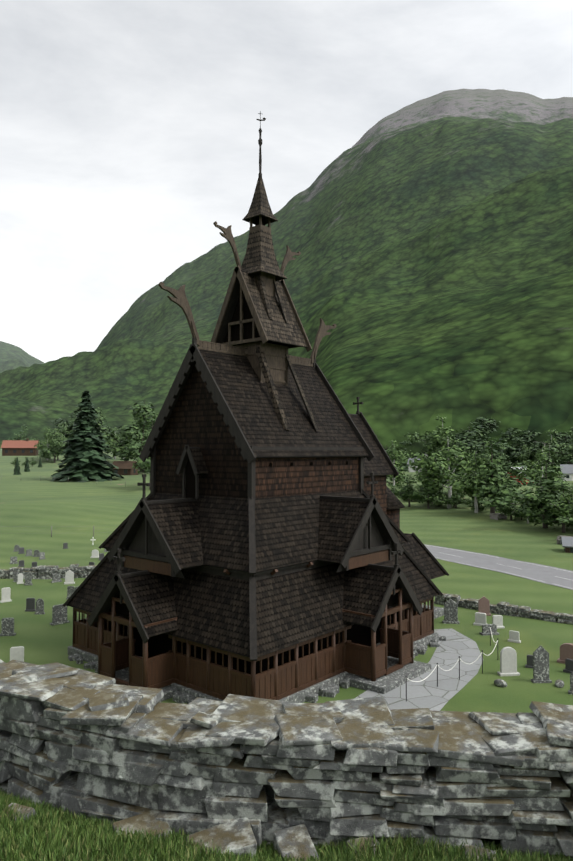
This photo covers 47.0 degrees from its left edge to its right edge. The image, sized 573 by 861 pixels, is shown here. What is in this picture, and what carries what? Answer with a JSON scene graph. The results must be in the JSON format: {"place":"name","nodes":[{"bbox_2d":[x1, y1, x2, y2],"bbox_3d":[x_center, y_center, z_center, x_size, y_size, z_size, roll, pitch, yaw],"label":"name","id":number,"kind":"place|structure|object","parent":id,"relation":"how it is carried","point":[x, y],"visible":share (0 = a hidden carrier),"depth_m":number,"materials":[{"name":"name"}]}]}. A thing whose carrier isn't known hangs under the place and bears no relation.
{"place":"outdoors","nodes":[
{"label":"outdoors","id":0,"kind":"place"},
{"bbox_2d":[0,341,43,372],"bbox_3d":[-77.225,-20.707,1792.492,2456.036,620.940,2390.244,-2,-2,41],"label":"mountain","id":1,"kind":"structure","parent":0,"point":[13,356],"depth_m":1860.94,"materials":[{"name":"green plant"}]},
{"bbox_2d":[66,349,445,657],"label":"church roofs","id":2,"kind":"structure","parent":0,"point":[212,610],"depth_m":28.88,"materials":[{"name":"brown wood"}]},
{"bbox_2d":[156,362,399,528],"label":"church shingle walls","id":3,"kind":"structure","parent":0,"point":[196,419],"depth_m":30.89,"materials":[{"name":"brown wood"}]},
{"bbox_2d":[0,162,572,473],"bbox_3d":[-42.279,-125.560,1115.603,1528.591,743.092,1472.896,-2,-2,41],"label":"mountain","id":4,"kind":"structure","parent":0,"point":[460,317],"depth_m":477.75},
{"bbox_2d":[404,416,454,454],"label":"birch tree","id":5,"kind":"object","parent":4,"relation":"on","point":[435,442],"visible":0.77,"depth_m":219.95,"materials":[{"name":"green plant"}]},
{"bbox_2d":[451,416,495,444],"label":"dark broadleaf tree","id":6,"kind":"object","parent":4,"relation":"on","point":[478,426],"visible":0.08,"depth_m":229.74,"materials":[{"name":"green plant"}]},
{"bbox_2d":[453,428,511,460],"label":"dark broadleaf tree","id":7,"kind":"object","parent":4,"relation":"on","point":[474,443],"visible":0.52,"depth_m":215.38,"materials":[{"name":"green plant"}]},
{"bbox_2d":[477,419,520,450],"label":"dark broadleaf tree","id":8,"kind":"object","parent":4,"relation":"on","point":[510,435],"visible":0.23,"depth_m":226.21,"materials":[{"name":"green plant"}]},
{"bbox_2d":[499,437,540,460],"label":"dark broadleaf tree","id":9,"kind":"object","parent":4,"relation":"on","point":[514,455],"visible":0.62,"depth_m":219.37,"materials":[{"name":"green plant"}]},
{"bbox_2d":[511,430,541,459],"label":"dark broadleaf tree","id":10,"kind":"object","parent":4,"relation":"on","point":[529,436],"visible":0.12,"depth_m":221.19,"materials":[{"name":"green plant"}]},
{"bbox_2d":[517,445,540,465],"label":"birch tree","id":11,"kind":"object","parent":4,"relation":"on","point":[524,457],"visible":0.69,"depth_m":213.63,"materials":[{"name":"green plant"}]},
{"bbox_2d":[529,431,571,451],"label":"dark broadleaf tree","id":12,"kind":"object","parent":4,"relation":"on","point":[534,446],"visible":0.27,"depth_m":210.92,"materials":[{"name":"green plant"}]},
{"bbox_2d":[556,432,572,445],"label":"dark broadleaf tree","id":13,"kind":"object","parent":4,"relation":"on","point":[565,436],"visible":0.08,"depth_m":216.86,"materials":[{"name":"green plant"}]},
{"bbox_2d":[0,449,572,853],"bbox_3d":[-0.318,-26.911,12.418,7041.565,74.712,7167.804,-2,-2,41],"label":"grass field","id":14,"kind":"structure","parent":0,"point":[40,505],"depth_m":59.24,"materials":[{"name":"green plant"}]},
{"bbox_2d":[13,457,20,474],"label":"spruce tree","id":15,"kind":"object","parent":14,"relation":"on","point":[16,471],"visible":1,"depth_m":184.58,"materials":[{"name":"green plant"}]},
{"bbox_2d":[0,425,37,442],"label":"broadleaf tree","id":16,"kind":"object","parent":14,"relation":"on","point":[21,436],"visible":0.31,"depth_m":370.15,"materials":[{"name":"green plant"}]},
{"bbox_2d":[2,438,38,455],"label":"brown farmhouse walls","id":17,"kind":"structure","parent":14,"relation":"on","point":[20,453],"depth_m":264.69,"materials":[{"name":"brown wood"}]},
{"bbox_2d":[5,450,32,452],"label":"barn windows","id":18,"kind":"structure","parent":17,"relation":"in","point":[14,451],"depth_m":264.53,"materials":[{"name":"grey glass"}]},
{"bbox_2d":[1,440,38,447],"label":"barn roof","id":19,"kind":"structure","parent":17,"relation":"on","point":[18,444],"depth_m":266.49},
{"bbox_2d":[24,457,29,471],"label":"spruce tree","id":20,"kind":"object","parent":14,"relation":"on","point":[26,467],"visible":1,"depth_m":198.41,"materials":[{"name":"green plant"}]},
{"bbox_2d":[29,457,37,466],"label":"broadleaf tree","id":21,"kind":"object","parent":14,"relation":"on","point":[32,463],"visible":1,"depth_m":224.99,"materials":[{"name":"green plant"}]},
{"bbox_2d":[33,427,59,459],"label":"birch tree","id":22,"kind":"object","parent":14,"relation":"on","point":[40,447],"visible":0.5,"depth_m":244.39,"materials":[{"name":"green plant"}]},
{"bbox_2d":[41,428,60,445],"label":"birch tree","id":23,"kind":"object","parent":14,"relation":"on","point":[55,431],"visible":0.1,"depth_m":351.12,"materials":[{"name":"green plant"}]},
{"bbox_2d":[37,431,65,462],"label":"broadleaf tree","id":24,"kind":"object","parent":14,"relation":"on","point":[48,453],"visible":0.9,"depth_m":239.63,"materials":[{"name":"green plant"}]},
{"bbox_2d":[43,422,70,437],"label":"broadleaf tree","id":25,"kind":"object","parent":14,"relation":"on","point":[60,427],"visible":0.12,"depth_m":388.26,"materials":[{"name":"green plant"}]},
{"bbox_2d":[51,438,66,459],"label":"broadleaf tree","id":26,"kind":"object","parent":14,"relation":"on","point":[58,447],"visible":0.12,"depth_m":247.16,"materials":[{"name":"green plant"}]},
{"bbox_2d":[54,425,69,437],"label":"birch tree","id":27,"kind":"object","parent":14,"relation":"on","point":[63,430],"visible":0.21,"depth_m":350.57,"materials":[{"name":"green plant"}]},
{"bbox_2d":[0,476,126,536],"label":"post-and-wire fences","id":28,"kind":"object","parent":14,"relation":"on","point":[61,526],"visible":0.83,"depth_m":74.44,"materials":[{"name":"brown wood"}]},
{"bbox_2d":[52,410,105,427],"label":"dark broadleaf tree","id":29,"kind":"object","parent":14,"relation":"on","point":[57,421],"visible":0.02,"depth_m":445.17,"materials":[{"name":"green plant"}]},
{"bbox_2d":[51,391,123,482],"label":"spruce tree","id":30,"kind":"object","parent":14,"relation":"on","point":[84,449],"visible":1,"depth_m":162.56,"materials":[{"name":"green plant"}]},
{"bbox_2d":[94,407,110,433],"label":"birch tree","id":31,"kind":"object","parent":14,"relation":"on","point":[99,417],"visible":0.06,"depth_m":425.05,"materials":[{"name":"green plant"}]},
{"bbox_2d":[97,425,120,438],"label":"dark broadleaf tree","id":32,"kind":"object","parent":14,"relation":"on","point":[100,426],"visible":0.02,"depth_m":423.79,"materials":[{"name":"green plant"}]},
{"bbox_2d":[104,427,122,458],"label":"birch tree","id":33,"kind":"object","parent":14,"relation":"on","point":[113,430],"visible":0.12,"depth_m":279.14,"materials":[{"name":"green plant"}]},
{"bbox_2d":[105,437,123,446],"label":"birch tree","id":34,"kind":"object","parent":14,"relation":"on","point":[109,443],"visible":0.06,"depth_m":255.04,"materials":[{"name":"green plant"}]},
{"bbox_2d":[112,463,137,474],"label":"log cabin walls","id":35,"kind":"structure","parent":14,"relation":"on","point":[129,471],"depth_m":191.27,"materials":[{"name":"brown wood"}]},
{"bbox_2d":[114,464,134,473],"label":"cabin windows","id":36,"kind":"structure","parent":35,"relation":"in","point":[116,471],"depth_m":191.43,"materials":[{"name":"black glass"}]},
{"bbox_2d":[112,461,139,468],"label":"cabin roof","id":37,"kind":"structure","parent":35,"relation":"on","point":[124,464],"depth_m":192.48,"materials":[{"name":"brown wood"}]},
{"bbox_2d":[100,402,157,471],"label":"broadleaf tree","id":38,"kind":"object","parent":14,"relation":"on","point":[129,448],"visible":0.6,"depth_m":200.02,"materials":[{"name":"green plant"}]},
{"bbox_2d":[133,429,149,441],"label":"birch tree","id":39,"kind":"object","parent":14,"relation":"on","point":[145,435],"visible":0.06,"depth_m":286.79,"materials":[{"name":"green plant"}]},
{"bbox_2d":[131,409,156,489],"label":"broadleaf tree","id":40,"kind":"object","parent":14,"relation":"on","point":[140,463],"visible":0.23,"depth_m":139.18,"materials":[{"name":"green plant"}]},
{"bbox_2d":[62,111,448,660],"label":"roof trim","id":41,"kind":"structure","parent":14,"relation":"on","point":[149,541],"depth_m":29.08,"materials":[{"name":"black wood"}]},
{"bbox_2d":[158,215,335,385],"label":"dragon head ornaments","id":42,"kind":"object","parent":41,"relation":"on","point":[276,359],"visible":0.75,"depth_m":32.99},
{"bbox_2d":[109,216,403,674],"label":"dark openings","id":43,"kind":"object","parent":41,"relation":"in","point":[162,643],"visible":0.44,"depth_m":30.20,"materials":[{"name":"black"}]},
{"bbox_2d":[216,177,318,431],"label":"church turret roofs","id":44,"kind":"structure","parent":41,"relation":"on","point":[278,320],"depth_m":33.48,"materials":[{"name":"brown wood"}]},
{"bbox_2d":[68,604,445,703],"bbox_3d":[-0.330,10.990,34.649,16.700,0.700,21.350,-2,-2,41],"label":"stone foundation","id":45,"kind":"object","parent":14,"relation":"on","point":[181,694],"depth_m":27.90,"materials":[{"name":"grey stone"}]},
{"bbox_2d":[72,549,433,699],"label":"church lower wall","id":46,"kind":"structure","parent":45,"relation":"on","point":[113,649],"depth_m":27.59,"materials":[{"name":"brown wood"}]},
{"bbox_2d":[0,659,572,860],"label":"dry stone wall","id":47,"kind":"structure","parent":14,"relation":"on","point":[236,774],"depth_m":7.29,"materials":[{"name":"grey stone"}]},
{"bbox_2d":[0,564,572,623],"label":"churchyard wall","id":48,"kind":"structure","parent":14,"relation":"on","point":[49,571],"depth_m":42.30,"materials":[{"name":"stone"}]},
{"bbox_2d":[0,783,572,860],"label":"grass blades","id":49,"kind":"object","parent":14,"relation":"on","point":[47,833],"visible":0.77,"depth_m":6.71,"materials":[{"name":"green plant"}]},
{"bbox_2d":[0,543,572,694],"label":"headstones","id":50,"kind":"object","parent":14,"relation":"on","point":[540,658],"depth_m":37.10,"materials":[{"name":"grey stone"}]},
{"bbox_2d":[354,689,393,698],"bbox_3d":[3.993,10.760,26.497,2.085,0.040,5.182,-1,-2,36],"label":"porch apron","id":51,"kind":"object","parent":14,"relation":"on","point":[367,694],"visible":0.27,"depth_m":26.84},
{"bbox_2d":[383,445,408,470],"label":"dark broadleaf tree","id":52,"kind":"object","parent":14,"relation":"on","point":[405,466],"visible":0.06,"depth_m":216.20,"materials":[{"name":"green plant"}]},
{"bbox_2d":[386,481,405,486],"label":"broadleaf tree","id":53,"kind":"object","parent":14,"relation":"on","point":[390,484],"visible":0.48,"depth_m":149.22,"materials":[{"name":"green plant"}]},
{"bbox_2d":[386,445,407,489],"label":"birch tree","id":54,"kind":"object","parent":14,"relation":"on","point":[400,477],"visible":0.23,"depth_m":136.42,"materials":[{"name":"green plant"}]},
{"bbox_2d":[386,440,409,465],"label":"birch tree","id":55,"kind":"object","parent":14,"relation":"on","point":[403,455],"visible":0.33,"depth_m":189.31,"materials":[{"name":"green plant"}]},
{"bbox_2d":[392,476,423,506],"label":"broadleaf tree","id":56,"kind":"object","parent":14,"relation":"on","point":[405,493],"visible":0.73,"depth_m":108.72,"materials":[{"name":"green plant"}]},
{"bbox_2d":[403,474,413,484],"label":"broadleaf tree","id":57,"kind":"object","parent":14,"relation":"on","point":[407,480],"visible":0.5,"depth_m":160.74,"materials":[{"name":"green plant"}]},
{"bbox_2d":[409,465,421,471],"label":"white house walls","id":58,"kind":"structure","parent":14,"relation":"on","point":[410,470],"depth_m":198.89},
{"bbox_2d":[407,474,447,508],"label":"broadleaf tree","id":59,"kind":"object","parent":14,"relation":"on","point":[427,495],"visible":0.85,"depth_m":104.79,"materials":[{"name":"green plant"}]},
{"bbox_2d":[383,628,481,710],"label":"path flagstones","id":60,"kind":"object","parent":14,"relation":"on","point":[427,692],"visible":0.79,"depth_m":28.84,"materials":[{"name":"grey stone"}]},
{"bbox_2d":[429,486,447,506],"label":"broadleaf tree","id":61,"kind":"object","parent":14,"relation":"on","point":[440,489],"visible":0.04,"depth_m":107.52,"materials":[{"name":"green plant"}]},
{"bbox_2d":[428,435,459,461],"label":"birch tree","id":62,"kind":"object","parent":14,"relation":"on","point":[450,442],"visible":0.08,"depth_m":220.04,"materials":[{"name":"green plant"}]},
{"bbox_2d":[403,428,486,507],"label":"birch tree","id":63,"kind":"object","parent":14,"relation":"on","point":[430,464],"visible":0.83,"depth_m":104.82,"materials":[{"name":"green plant"}]},
{"bbox_2d":[405,625,497,700],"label":"fence posts","id":64,"kind":"object","parent":14,"relation":"on","point":[459,665],"visible":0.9,"depth_m":28.61,"materials":[{"name":"black metal"}]},
{"bbox_2d":[407,627,497,681],"bbox_3d":[7.897,10.121,29.654,1.508,0.421,9.444,-2,-2,41],"label":"rope barrier","id":65,"kind":"object","parent":64,"relation":"hanging from","point":[457,661],"visible":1,"depth_m":28.54,"materials":[{"name":"fabric"}]},
{"bbox_2d":[443,493,473,507],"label":"broadleaf tree","id":66,"kind":"object","parent":14,"relation":"on","point":[457,497],"visible":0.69,"depth_m":103.59,"materials":[{"name":"green plant"}]},
{"bbox_2d":[449,491,467,507],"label":"broadleaf tree","id":67,"kind":"object","parent":14,"relation":"on","point":[461,496],"visible":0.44,"depth_m":104.88,"materials":[{"name":"green plant"}]},
{"bbox_2d":[438,439,480,467],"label":"birch tree","id":68,"kind":"object","parent":14,"relation":"on","point":[456,441],"visible":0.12,"depth_m":189.72,"materials":[{"name":"green plant"}]},
{"bbox_2d":[438,451,488,512],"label":"birch tree","id":69,"kind":"object","parent":14,"relation":"on","point":[464,485],"visible":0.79,"depth_m":96.94,"materials":[{"name":"green plant"}]},
{"bbox_2d":[442,440,497,484],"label":"broadleaf tree","id":70,"kind":"object","parent":14,"relation":"on","point":[462,443],"visible":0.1,"depth_m":131.44,"materials":[{"name":"green plant"}]},
{"bbox_2d":[467,500,488,511],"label":"broadleaf tree","id":71,"kind":"object","parent":14,"relation":"on","point":[481,508],"visible":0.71,"depth_m":98.24,"materials":[{"name":"green plant"}]},
{"bbox_2d":[474,429,498,455],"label":"broadleaf tree","id":72,"kind":"object","parent":14,"relation":"on","point":[481,436],"visible":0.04,"depth_m":224.45,"materials":[{"name":"green plant"}]},
{"bbox_2d":[477,448,500,475],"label":"birch tree","id":73,"kind":"object","parent":14,"relation":"on","point":[489,457],"depth_m":140.65,"materials":[{"name":"green plant"}]},
{"bbox_2d":[469,453,513,494],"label":"broadleaf tree","id":74,"kind":"object","parent":14,"relation":"on","point":[490,469],"visible":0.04,"depth_m":112.29,"materials":[{"name":"green plant"}]},
{"bbox_2d":[468,437,537,512],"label":"broadleaf tree","id":75,"kind":"object","parent":14,"relation":"on","point":[499,485],"visible":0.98,"depth_m":93.12,"materials":[{"name":"green plant"}]},
{"bbox_2d":[488,443,524,472],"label":"broadleaf tree","id":76,"kind":"object","parent":14,"relation":"on","point":[502,447],"visible":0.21,"depth_m":189.49,"materials":[{"name":"green plant"}]},
{"bbox_2d":[495,487,522,520],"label":"broadleaf tree","id":77,"kind":"object","parent":14,"relation":"on","point":[508,510],"visible":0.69,"depth_m":87.90,"materials":[{"name":"green plant"}]},
{"bbox_2d":[478,452,572,527],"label":"broadleaf tree","id":78,"kind":"object","parent":14,"relation":"on","point":[530,499],"visible":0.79,"depth_m":80.03,"materials":[{"name":"green plant"}]},
{"bbox_2d":[494,679,563,687],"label":"boulders","id":79,"kind":"object","parent":14,"relation":"on","point":[503,683],"visible":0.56,"depth_m":27.82,"materials":[{"name":"stone"}]},
{"bbox_2d":[489,513,571,543],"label":"parked cars","id":80,"kind":"object","parent":14,"relation":"on","point":[495,516],"visible":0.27,"depth_m":89.75,"materials":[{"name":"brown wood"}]},
{"bbox_2d":[517,488,543,523],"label":"birch tree","id":81,"kind":"object","parent":14,"relation":"on","point":[521,512],"visible":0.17,"depth_m":85.01,"materials":[{"name":"green plant"}]},
{"bbox_2d":[513,447,565,487],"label":"birch tree","id":82,"kind":"object","parent":14,"relation":"on","point":[534,472],"visible":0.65,"depth_m":116.67,"materials":[{"name":"green plant"}]},
{"bbox_2d":[533,455,554,483],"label":"birch tree","id":83,"kind":"object","parent":14,"relation":"on","point":[536,462],"visible":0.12,"depth_m":176.02,"materials":[{"name":"green plant"}]},
{"bbox_2d":[520,479,572,532],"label":"broadleaf tree","id":84,"kind":"object","parent":14,"relation":"on","point":[550,516],"visible":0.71,"depth_m":78.29,"materials":[{"name":"green plant"}]},
{"bbox_2d":[538,429,568,474],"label":"birch tree","id":85,"kind":"object","parent":14,"relation":"on","point":[554,440],"visible":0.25,"depth_m":204.28,"materials":[{"name":"green plant"}]},
{"bbox_2d":[546,427,572,465],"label":"broadleaf tree","id":86,"kind":"object","parent":14,"relation":"on","point":[566,457],"visible":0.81,"depth_m":193.25,"materials":[{"name":"green plant"}]},
{"bbox_2d":[550,483,572,517],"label":"birch tree","id":87,"kind":"object","parent":14,"relation":"on","point":[566,509],"visible":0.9,"depth_m":74.47,"materials":[{"name":"green plant"}]},
{"bbox_2d":[556,514,572,522],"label":"broadleaf tree","id":88,"kind":"object","parent":14,"relation":"on","point":[560,520],"visible":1,"depth_m":70.39,"materials":[{"name":"green plant"}]},
{"bbox_2d":[562,474,572,480],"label":"grey house walls","id":89,"kind":"structure","parent":14,"relation":"on","point":[570,478],"depth_m":180.16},
{"bbox_2d":[560,464,572,473],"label":"house roof","id":90,"kind":"structure","parent":89,"relation":"on","point":[567,468],"depth_m":181.61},
{"bbox_2d":[0,0,572,362],"label":"sky","id":91,"kind":"structure","parent":0,"point":[129,129],"materials":[{"name":"white"}]},
{"bbox_2d":[95,89,572,350],"bbox_3d":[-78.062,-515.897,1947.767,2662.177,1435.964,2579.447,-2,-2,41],"label":"mountain","id":92,"kind":"structure","parent":0,"point":[404,171],"depth_m":1100.94,"materials":[{"name":"green plant"}]},
{"bbox_2d":[424,544,572,589],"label":"road asphalt","id":93,"kind":"structure","parent":0,"point":[541,573],"depth_m":57.06,"materials":[{"name":"grey asphalt"}]},
{"bbox_2d":[435,557,572,588],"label":"road edge line","id":94,"kind":"object","parent":93,"relation":"on","point":[510,573],"visible":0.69,"depth_m":53.41,"materials":[{"name":"paint"}]},
{"bbox_2d":[560,537,572,547],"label":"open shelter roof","id":95,"kind":"structure","parent":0,"point":[567,542],"depth_m":63.95,"materials":[{"name":"grey metal"}]}
]}

